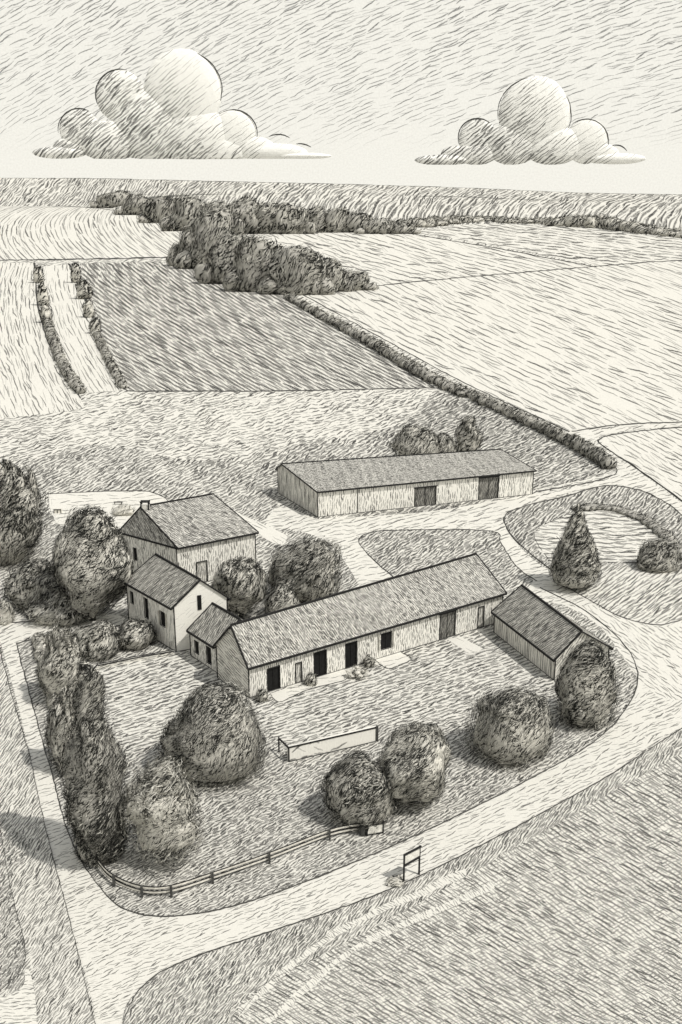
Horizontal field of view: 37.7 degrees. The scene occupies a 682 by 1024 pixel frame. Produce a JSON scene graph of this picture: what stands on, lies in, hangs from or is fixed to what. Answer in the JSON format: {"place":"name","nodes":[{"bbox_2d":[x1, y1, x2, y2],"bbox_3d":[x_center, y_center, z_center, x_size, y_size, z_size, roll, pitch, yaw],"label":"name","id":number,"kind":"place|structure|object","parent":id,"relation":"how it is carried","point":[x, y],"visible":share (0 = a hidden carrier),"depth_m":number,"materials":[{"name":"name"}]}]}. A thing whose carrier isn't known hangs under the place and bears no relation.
{"place":"outdoors","nodes":[
{"label":"outdoors","id":0,"kind":"place"},
{"bbox_2d":[0,826,35,990],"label":"field","id":1,"kind":"structure","parent":0,"point":[16,846],"depth_m":79.47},
{"bbox_2d":[0,969,36,1023],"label":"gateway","id":2,"kind":"object","parent":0,"point":[18,1007],"visible":1,"depth_m":70.70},
{"bbox_2d":[0,263,83,417],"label":"field","id":3,"kind":"structure","parent":0,"point":[32,382],"depth_m":342.13,"materials":[{"name":"plant"}]},
{"bbox_2d":[31,265,45,282],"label":"shrub","id":4,"kind":"object","parent":3,"relation":"on","point":[37,275],"visible":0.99,"depth_m":624.45,"materials":[{"name":"grey plant"}]},
{"bbox_2d":[0,206,182,259],"bbox_3d":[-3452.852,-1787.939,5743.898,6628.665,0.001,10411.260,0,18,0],"label":"field","id":5,"kind":"structure","parent":0,"point":[45,232],"depth_m":1288.49,"materials":[{"name":"plant"}]},
{"bbox_2d":[111,194,150,214],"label":"tree","id":6,"kind":"object","parent":5,"relation":"on","point":[133,204],"visible":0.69,"depth_m":2357.77,"materials":[{"name":"grey plant"}]},
{"bbox_2d":[135,195,175,222],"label":"tree","id":7,"kind":"object","parent":5,"relation":"on","point":[155,210],"visible":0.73,"depth_m":1770.44,"materials":[{"name":"grey plant"}]},
{"bbox_2d":[158,192,205,230],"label":"tree","id":8,"kind":"object","parent":5,"relation":"on","point":[186,207],"visible":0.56,"depth_m":1417.64,"materials":[{"name":"grey plant"}]},
{"bbox_2d":[48,491,169,528],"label":"yard paving","id":9,"kind":"structure","parent":0,"point":[68,501],"depth_m":185.70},
{"bbox_2d":[111,503,134,516],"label":"bush","id":10,"kind":"object","parent":9,"relation":"on","point":[122,509],"visible":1,"depth_m":177.52,"materials":[{"name":"white plant"}]},
{"bbox_2d":[93,651,249,753],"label":"walled lawn","id":11,"kind":"structure","parent":0,"point":[143,697],"depth_m":115.22,"materials":[{"name":"beige plant"}]},
{"bbox_2d":[94,649,174,670],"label":"stone wall","id":12,"kind":"structure","parent":11,"relation":"on","point":[133,659],"depth_m":122.39,"materials":[{"name":"grey stone"}]},
{"bbox_2d":[32,48,330,158],"bbox_3d":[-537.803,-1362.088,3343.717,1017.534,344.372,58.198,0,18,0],"label":"cloud","id":13,"kind":"structure","parent":0,"point":[169,109],"depth_m":3344.74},
{"bbox_2d":[0,426,439,532],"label":"rough meadow","id":14,"kind":"structure","parent":0,"point":[98,468],"depth_m":207.82,"materials":[{"name":"beige plant"}]},
{"bbox_2d":[236,512,286,544],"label":"path","id":15,"kind":"structure","parent":0,"point":[268,533],"depth_m":168.85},
{"bbox_2d":[270,669,348,701],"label":"patio","id":16,"kind":"structure","parent":0,"point":[285,694],"depth_m":116.60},
{"bbox_2d":[0,493,677,998],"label":"farm grass","id":17,"kind":"structure","parent":0,"point":[280,803],"depth_m":94.52,"materials":[{"name":"plant"}]},
{"bbox_2d":[0,597,15,625],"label":"bush","id":18,"kind":"object","parent":17,"relation":"on","point":[7,613],"visible":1,"depth_m":132.78,"materials":[{"name":"grey plant"}]},
{"bbox_2d":[0,456,58,571],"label":"pointed tree","id":19,"kind":"object","parent":17,"relation":"on","point":[20,512],"visible":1,"depth_m":150.56,"materials":[{"name":"grey plant"}]},
{"bbox_2d":[2,556,65,612],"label":"round tree","id":20,"kind":"object","parent":17,"relation":"on","point":[28,583],"visible":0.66,"depth_m":136.00,"materials":[{"name":"grey plant"}]},
{"bbox_2d":[29,632,52,714],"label":"lane hedge","id":21,"kind":"object","parent":17,"relation":"on","point":[38,642],"visible":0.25,"depth_m":123.50,"materials":[{"name":"grey plant"}]},
{"bbox_2d":[24,591,87,627],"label":"bush","id":22,"kind":"object","parent":17,"relation":"on","point":[49,610],"visible":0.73,"depth_m":131.90,"materials":[{"name":"grey plant"}]},
{"bbox_2d":[42,685,77,770],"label":"round tree","id":23,"kind":"object","parent":17,"relation":"on","point":[58,721],"visible":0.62,"depth_m":97.04,"materials":[{"name":"grey plant"}]},
{"bbox_2d":[35,622,85,699],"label":"round tree","id":24,"kind":"object","parent":17,"relation":"on","point":[57,668],"visible":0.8,"depth_m":110.38,"materials":[{"name":"grey plant"}]},
{"bbox_2d":[47,503,134,622],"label":"round tree","id":25,"kind":"object","parent":17,"relation":"on","point":[92,563],"visible":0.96,"depth_m":129.13,"materials":[{"name":"grey plant"}]},
{"bbox_2d":[54,653,133,866],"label":"tall tree","id":26,"kind":"object","parent":17,"relation":"on","point":[93,769],"visible":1,"depth_m":81.80,"materials":[{"name":"grey plant"}]},
{"bbox_2d":[74,617,124,662],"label":"bush","id":27,"kind":"object","parent":17,"relation":"on","point":[98,641],"visible":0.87,"depth_m":122.41,"materials":[{"name":"grey plant"}]},
{"bbox_2d":[71,831,129,867],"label":"bush","id":28,"kind":"object","parent":17,"relation":"on","point":[81,851],"visible":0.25,"depth_m":85.11,"materials":[{"name":"grey plant"}]},
{"bbox_2d":[115,616,157,651],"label":"bush","id":29,"kind":"object","parent":17,"relation":"on","point":[137,634],"visible":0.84,"depth_m":125.02,"materials":[{"name":"grey plant"}]},
{"bbox_2d":[117,750,207,872],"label":"young tree","id":30,"kind":"object","parent":17,"relation":"on","point":[161,798],"visible":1,"depth_m":83.18,"materials":[{"name":"grey plant"}]},
{"bbox_2d":[124,553,230,651],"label":"white house","id":31,"kind":"structure","parent":17,"relation":"on","point":[171,601],"depth_m":125.94,"materials":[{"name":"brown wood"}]},
{"bbox_2d":[153,679,270,791],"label":"round tree","id":32,"kind":"object","parent":17,"relation":"on","point":[213,734],"visible":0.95,"depth_m":95.53,"materials":[{"name":"grey plant"}]},
{"bbox_2d":[97,823,360,897],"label":"rail fence","id":33,"kind":"object","parent":17,"relation":"on","point":[114,879],"visible":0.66,"depth_m":83.97,"materials":[{"name":"grey wood"}]},
{"bbox_2d":[210,555,267,618],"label":"round tree","id":34,"kind":"object","parent":17,"relation":"on","point":[240,582],"visible":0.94,"depth_m":131.29,"materials":[{"name":"grey plant"}]},
{"bbox_2d":[262,582,299,613],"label":"bush","id":35,"kind":"object","parent":17,"relation":"on","point":[281,596],"visible":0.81,"depth_m":134.21,"materials":[{"name":"grey plant"}]},
{"bbox_2d":[267,534,346,602],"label":"round tree","id":36,"kind":"object","parent":17,"relation":"on","point":[305,569],"visible":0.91,"depth_m":137.59,"materials":[{"name":"grey plant"}]},
{"bbox_2d":[278,726,377,761],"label":"wall","id":37,"kind":"structure","parent":17,"relation":"on","point":[327,744],"depth_m":102.65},
{"bbox_2d":[316,744,401,833],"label":"round tree","id":38,"kind":"object","parent":17,"relation":"on","point":[356,786],"visible":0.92,"depth_m":89.37,"materials":[{"name":"grey plant"}]},
{"bbox_2d":[361,820,383,836],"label":"field gate","id":39,"kind":"structure","parent":17,"relation":"on","point":[372,829],"depth_m":89.42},
{"bbox_2d":[384,873,406,887],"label":"grass tuft","id":40,"kind":"object","parent":17,"relation":"on","point":[393,881],"visible":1,"depth_m":83.16,"materials":[{"name":"grey plant"}]},
{"bbox_2d":[403,845,421,881],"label":"road sign","id":41,"kind":"object","parent":17,"relation":"on","point":[411,856],"visible":1,"depth_m":83.20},
{"bbox_2d":[372,719,453,808],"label":"round tree","id":42,"kind":"object","parent":17,"relation":"on","point":[415,757],"visible":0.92,"depth_m":90.72,"materials":[{"name":"grey plant"}]},
{"bbox_2d":[459,682,559,772],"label":"round tree","id":43,"kind":"object","parent":17,"relation":"on","point":[511,726],"visible":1,"depth_m":99.11,"materials":[{"name":"grey plant"}]},
{"bbox_2d":[548,503,602,590],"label":"conical tree","id":44,"kind":"object","parent":17,"relation":"on","point":[575,564],"visible":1,"depth_m":142.03,"materials":[{"name":"grey plant"}]},
{"bbox_2d":[551,638,621,730],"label":"round tree","id":45,"kind":"object","parent":17,"relation":"on","point":[585,691],"visible":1,"depth_m":105.85,"materials":[{"name":"grey plant"}]},
{"bbox_2d":[0,605,681,1023],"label":"road","id":46,"kind":"structure","parent":0,"point":[124,955],"depth_m":84.92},
{"bbox_2d":[0,206,681,1023],"bbox_3d":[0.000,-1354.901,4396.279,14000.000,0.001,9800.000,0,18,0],"label":"ground","id":47,"kind":"structure","parent":0,"point":[204,424],"depth_m":252.45,"materials":[{"name":"beige plant"}]},
{"bbox_2d":[36,282,50,305],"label":"shrub","id":48,"kind":"object","parent":47,"relation":"on","point":[42,296],"visible":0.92,"depth_m":500.85,"materials":[{"name":"grey plant"}]},
{"bbox_2d":[38,303,52,322],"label":"shrub","id":49,"kind":"object","parent":47,"relation":"on","point":[45,312],"visible":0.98,"depth_m":435.19,"materials":[{"name":"grey plant"}]},
{"bbox_2d":[0,653,95,1023],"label":"verge","id":50,"kind":"structure","parent":47,"relation":"on","point":[52,965],"depth_m":81.27,"materials":[{"name":"beige plant"}]},
{"bbox_2d":[69,261,81,282],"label":"shrub","id":51,"kind":"object","parent":47,"relation":"on","point":[75,273],"visible":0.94,"depth_m":624.31,"materials":[{"name":"grey plant"}]},
{"bbox_2d":[41,264,123,392],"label":"field strip","id":52,"kind":"object","parent":47,"relation":"on","point":[82,352],"visible":0.64,"depth_m":407.24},
{"bbox_2d":[40,312,87,393],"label":"strip hedge","id":53,"kind":"object","parent":52,"relation":"on","point":[74,382],"visible":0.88,"depth_m":331.17,"materials":[{"name":"grey plant"}]},
{"bbox_2d":[88,324,128,387],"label":"strip hedge","id":54,"kind":"object","parent":52,"relation":"on","point":[110,362],"visible":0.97,"depth_m":329.97,"materials":[{"name":"grey plant"}]},
{"bbox_2d":[75,279,93,298],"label":"shrub","id":55,"kind":"object","parent":47,"relation":"on","point":[82,287],"visible":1,"depth_m":530.99,"materials":[{"name":"grey plant"}]},
{"bbox_2d":[80,298,96,317],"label":"shrub","id":56,"kind":"object","parent":47,"relation":"on","point":[88,309],"visible":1,"depth_m":453.76,"materials":[{"name":"grey plant"}]},
{"bbox_2d":[90,190,131,207],"bbox_3d":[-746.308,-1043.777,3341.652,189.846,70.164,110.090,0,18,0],"label":"tree","id":57,"kind":"object","parent":47,"relation":"on","point":[112,199],"visible":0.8,"depth_m":3309.91,"materials":[{"name":"grey plant"}]},
{"bbox_2d":[165,224,195,265],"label":"tree","id":58,"kind":"object","parent":47,"relation":"on","point":[185,242],"visible":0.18,"depth_m":758.69,"materials":[{"name":"grey plant"}]},
{"bbox_2d":[118,493,258,581],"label":"house","id":59,"kind":"structure","parent":47,"relation":"on","point":[202,537],"depth_m":147.84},
{"bbox_2d":[196,560,207,581],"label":"door","id":60,"kind":"structure","parent":59,"relation":"in","point":[201,566],"depth_m":146.89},
{"bbox_2d":[171,209,234,268],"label":"tree","id":61,"kind":"object","parent":47,"relation":"on","point":[211,226],"visible":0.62,"depth_m":729.67,"materials":[{"name":"grey plant"}]},
{"bbox_2d":[186,602,243,672],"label":"annex","id":62,"kind":"object","parent":47,"relation":"on","point":[208,626],"visible":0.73,"depth_m":121.40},
{"bbox_2d":[187,200,247,234],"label":"tree","id":63,"kind":"object","parent":47,"relation":"on","point":[238,224],"visible":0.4,"depth_m":1290.54,"materials":[{"name":"grey plant"}]},
{"bbox_2d":[192,229,252,283],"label":"tree","id":64,"kind":"object","parent":47,"relation":"on","point":[217,267],"visible":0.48,"depth_m":613.91,"materials":[{"name":"grey plant"}]},
{"bbox_2d":[226,193,265,233],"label":"tree","id":65,"kind":"object","parent":47,"relation":"on","point":[244,208],"visible":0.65,"depth_m":1325.73,"materials":[{"name":"grey plant"}]},
{"bbox_2d":[222,233,277,291],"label":"tree","id":66,"kind":"object","parent":47,"relation":"on","point":[249,272],"visible":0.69,"depth_m":565.14,"materials":[{"name":"grey plant"}]},
{"bbox_2d":[71,262,431,391],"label":"field","id":67,"kind":"structure","parent":47,"relation":"on","point":[164,326],"depth_m":385.48,"materials":[{"name":"plant"}]},
{"bbox_2d":[246,201,285,233],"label":"tree","id":68,"kind":"object","parent":47,"relation":"on","point":[265,213],"visible":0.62,"depth_m":1324.19,"materials":[{"name":"grey plant"}]},
{"bbox_2d":[255,243,337,294],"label":"tree","id":69,"kind":"object","parent":47,"relation":"on","point":[297,270],"visible":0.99,"depth_m":551.14,"materials":[{"name":"grey plant"}]},
{"bbox_2d":[0,206,681,1023],"bbox_3d":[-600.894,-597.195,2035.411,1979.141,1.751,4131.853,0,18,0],"label":"ground edges","id":70,"kind":"object","parent":47,"relation":"on","point":[392,576],"visible":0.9,"depth_m":142.23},
{"bbox_2d":[212,553,506,697],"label":"farm range","id":71,"kind":"structure","parent":47,"relation":"on","point":[294,644],"depth_m":121.50,"materials":[{"name":"grey wood"}]},
{"bbox_2d":[381,631,391,650],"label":"window","id":72,"kind":"structure","parent":71,"relation":"in","point":[386,638],"depth_m":123.49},
{"bbox_2d":[283,293,469,396],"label":"field hedge","id":73,"kind":"object","parent":47,"relation":"on","point":[402,360],"visible":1,"depth_m":352.08,"materials":[{"name":"grey plant"}]},
{"bbox_2d":[123,729,681,1023],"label":"verge","id":74,"kind":"structure","parent":47,"relation":"on","point":[219,986],"depth_m":76.31,"materials":[{"name":"beige plant"}]},
{"bbox_2d":[275,449,536,516],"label":"long shed","id":75,"kind":"structure","parent":47,"relation":"on","point":[322,488],"depth_m":184.65,"materials":[{"name":"wood"}]},
{"bbox_2d":[414,485,437,506],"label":"barn door","id":76,"kind":"structure","parent":75,"relation":"in","point":[426,495],"depth_m":182.81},
{"bbox_2d":[478,475,499,499],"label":"barn door","id":77,"kind":"structure","parent":75,"relation":"in","point":[488,486],"depth_m":186.74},
{"bbox_2d":[348,392,615,516],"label":"pasture","id":78,"kind":"structure","parent":47,"relation":"on","point":[552,461],"depth_m":228.38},
{"bbox_2d":[387,423,440,454],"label":"round tree","id":79,"kind":"object","parent":78,"relation":"on","point":[414,440],"visible":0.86,"depth_m":209.73,"materials":[{"name":"grey plant"}]},
{"bbox_2d":[437,432,459,452],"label":"bush","id":80,"kind":"object","parent":78,"relation":"on","point":[447,442],"visible":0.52,"depth_m":212.57,"materials":[{"name":"grey plant"}]},
{"bbox_2d":[454,414,485,450],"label":"tree","id":81,"kind":"object","parent":78,"relation":"on","point":[469,437],"visible":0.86,"depth_m":214.24,"materials":[{"name":"grey plant"}]},
{"bbox_2d":[393,213,681,238],"bbox_3d":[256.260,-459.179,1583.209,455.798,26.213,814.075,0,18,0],"label":"distant wood","id":82,"kind":"object","parent":47,"relation":"on","point":[601,222],"visible":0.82,"depth_m":1577.61,"materials":[{"name":"grey plant"}]},
{"bbox_2d":[461,385,618,468],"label":"farm hedge","id":83,"kind":"object","parent":47,"relation":"on","point":[598,454],"visible":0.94,"depth_m":233.51,"materials":[{"name":"grey plant"}]},
{"bbox_2d":[491,584,613,680],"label":"boarded shed","id":84,"kind":"structure","parent":47,"relation":"on","point":[542,635],"depth_m":122.36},
{"bbox_2d":[563,604,681,699],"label":"road bend","id":85,"kind":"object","parent":47,"relation":"on","point":[656,651],"visible":1,"depth_m":126.09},
{"bbox_2d":[600,427,681,499],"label":"field","id":86,"kind":"structure","parent":47,"relation":"on","point":[655,455],"depth_m":221.38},
{"bbox_2d":[0,178,681,228],"bbox_3d":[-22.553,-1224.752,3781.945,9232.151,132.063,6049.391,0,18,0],"label":"hills","id":87,"kind":"structure","parent":0,"point":[395,203],"depth_m":3556.66,"materials":[{"name":"plant"}]},
{"bbox_2d":[0,0,681,193],"label":"sky","id":88,"kind":"structure","parent":0,"point":[376,87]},
{"bbox_2d":[85,178,681,194],"bbox_3d":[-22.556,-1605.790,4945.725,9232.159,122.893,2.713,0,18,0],"label":"hill ridge","id":89,"kind":"structure","parent":0,"point":[363,184],"depth_m":4940.65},
{"bbox_2d":[376,652,410,667],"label":"patio","id":90,"kind":"structure","parent":0,"point":[392,660],"depth_m":122.80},
{"bbox_2d":[249,626,558,742],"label":"courtyard grass","id":91,"kind":"structure","parent":0,"point":[441,683],"depth_m":114.98,"materials":[{"name":"plant"}]},
{"bbox_2d":[345,664,368,677],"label":"bush","id":92,"kind":"object","parent":91,"relation":"on","point":[359,670],"visible":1,"depth_m":118.23,"materials":[{"name":"grey plant"}]},
{"bbox_2d":[265,232,593,284],"bbox_3d":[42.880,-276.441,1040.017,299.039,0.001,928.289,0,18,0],"label":"field","id":93,"kind":"structure","parent":0,"point":[381,259],"depth_m":864.11,"materials":[{"name":"plant"}]},
{"bbox_2d":[265,202,318,233],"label":"tree","id":94,"kind":"object","parent":93,"relation":"on","point":[290,219],"visible":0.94,"depth_m":1325.38,"materials":[{"name":"grey plant"}]},
{"bbox_2d":[307,204,326,232],"bbox_3d":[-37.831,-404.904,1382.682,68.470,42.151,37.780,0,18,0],"label":"tree","id":95,"kind":"object","parent":93,"relation":"on","point":[316,215],"visible":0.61,"depth_m":1371.76,"materials":[{"name":"grey plant"}]},
{"bbox_2d":[320,205,350,232],"bbox_3d":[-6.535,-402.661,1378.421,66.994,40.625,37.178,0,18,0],"label":"tree","id":96,"kind":"object","parent":93,"relation":"on","point":[334,219],"visible":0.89,"depth_m":1370.64,"materials":[{"name":"grey plant"}]},
{"bbox_2d":[338,210,375,232],"bbox_3d":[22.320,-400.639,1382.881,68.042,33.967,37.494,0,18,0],"label":"tree","id":97,"kind":"object","parent":93,"relation":"on","point":[354,222],"visible":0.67,"depth_m":1372.46,"materials":[{"name":"grey plant"}]},
{"bbox_2d":[354,216,403,233],"bbox_3d":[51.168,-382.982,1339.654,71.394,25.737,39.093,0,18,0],"label":"tree","id":98,"kind":"object","parent":93,"relation":"on","point":[382,225],"visible":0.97,"depth_m":1330.80,"materials":[{"name":"grey plant"}]},
{"bbox_2d":[388,219,421,233],"bbox_3d":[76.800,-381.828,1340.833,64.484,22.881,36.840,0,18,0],"label":"tree","id":99,"kind":"object","parent":93,"relation":"on","point":[401,227],"visible":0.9,"depth_m":1334.25,"materials":[{"name":"grey plant"}]},
{"bbox_2d":[359,530,532,595],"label":"island lawn","id":100,"kind":"structure","parent":0,"point":[394,553],"depth_m":160.40,"materials":[{"name":"beige plant"}]},
{"bbox_2d":[231,753,681,1023],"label":"field","id":101,"kind":"structure","parent":0,"point":[575,918],"depth_m":76.50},
{"bbox_2d":[238,869,465,1015],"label":"wheel track","id":102,"kind":"structure","parent":101,"relation":"on","point":[433,886],"depth_m":78.69,"materials":[{"name":"soil"}]},
{"bbox_2d":[264,881,494,1023],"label":"wheel track","id":103,"kind":"structure","parent":101,"relation":"on","point":[314,981],"depth_m":77.31,"materials":[{"name":"soil"}]},
{"bbox_2d":[448,636,482,652],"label":"patio","id":104,"kind":"structure","parent":0,"point":[465,644],"depth_m":127.12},
{"bbox_2d":[266,421,681,604],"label":"farm track","id":105,"kind":"structure","parent":0,"point":[362,565],"depth_m":173.96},
{"bbox_2d":[300,261,681,430],"bbox_3d":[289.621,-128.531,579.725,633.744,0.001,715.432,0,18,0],"label":"field","id":106,"kind":"structure","parent":0,"point":[572,349],"depth_m":404.35,"materials":[{"name":"plant"}]},
{"bbox_2d":[324,257,354,291],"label":"tree","id":107,"kind":"object","parent":106,"relation":"on","point":[340,281],"visible":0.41,"depth_m":568.30,"materials":[{"name":"grey plant"}]},
{"bbox_2d":[343,268,378,290],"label":"tree","id":108,"kind":"object","parent":106,"relation":"on","point":[360,279],"visible":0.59,"depth_m":576.16,"materials":[{"name":"grey plant"}]},
{"bbox_2d":[415,76,645,164],"bbox_3d":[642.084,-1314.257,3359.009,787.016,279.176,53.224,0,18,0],"label":"cloud","id":109,"kind":"structure","parent":0,"point":[534,114],"depth_m":3359.51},
{"bbox_2d":[421,224,681,265],"bbox_3d":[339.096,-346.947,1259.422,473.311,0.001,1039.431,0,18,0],"label":"field","id":110,"kind":"structure","parent":0,"point":[597,247],"depth_m":1136.03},
{"bbox_2d":[505,486,681,568],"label":"pond bank","id":111,"kind":"structure","parent":0,"point":[524,524],"depth_m":179.88,"materials":[{"name":"beige plant"}]},
{"bbox_2d":[570,502,681,559],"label":"pond hedge","id":112,"kind":"object","parent":111,"relation":"on","point":[658,529],"visible":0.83,"depth_m":174.75,"materials":[{"name":"grey plant"}]},
{"bbox_2d":[635,538,681,573],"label":"bush","id":113,"kind":"object","parent":111,"relation":"on","point":[658,555],"visible":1,"depth_m":150.93,"materials":[{"name":"grey plant"}]},
{"bbox_2d":[534,510,662,561],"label":"pond water","id":114,"kind":"structure","parent":0,"point":[617,537],"depth_m":167.84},
{"bbox_2d":[574,561,681,623],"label":"lawn","id":115,"kind":"structure","parent":0,"point":[634,592],"depth_m":143.25,"materials":[{"name":"beige plant"}]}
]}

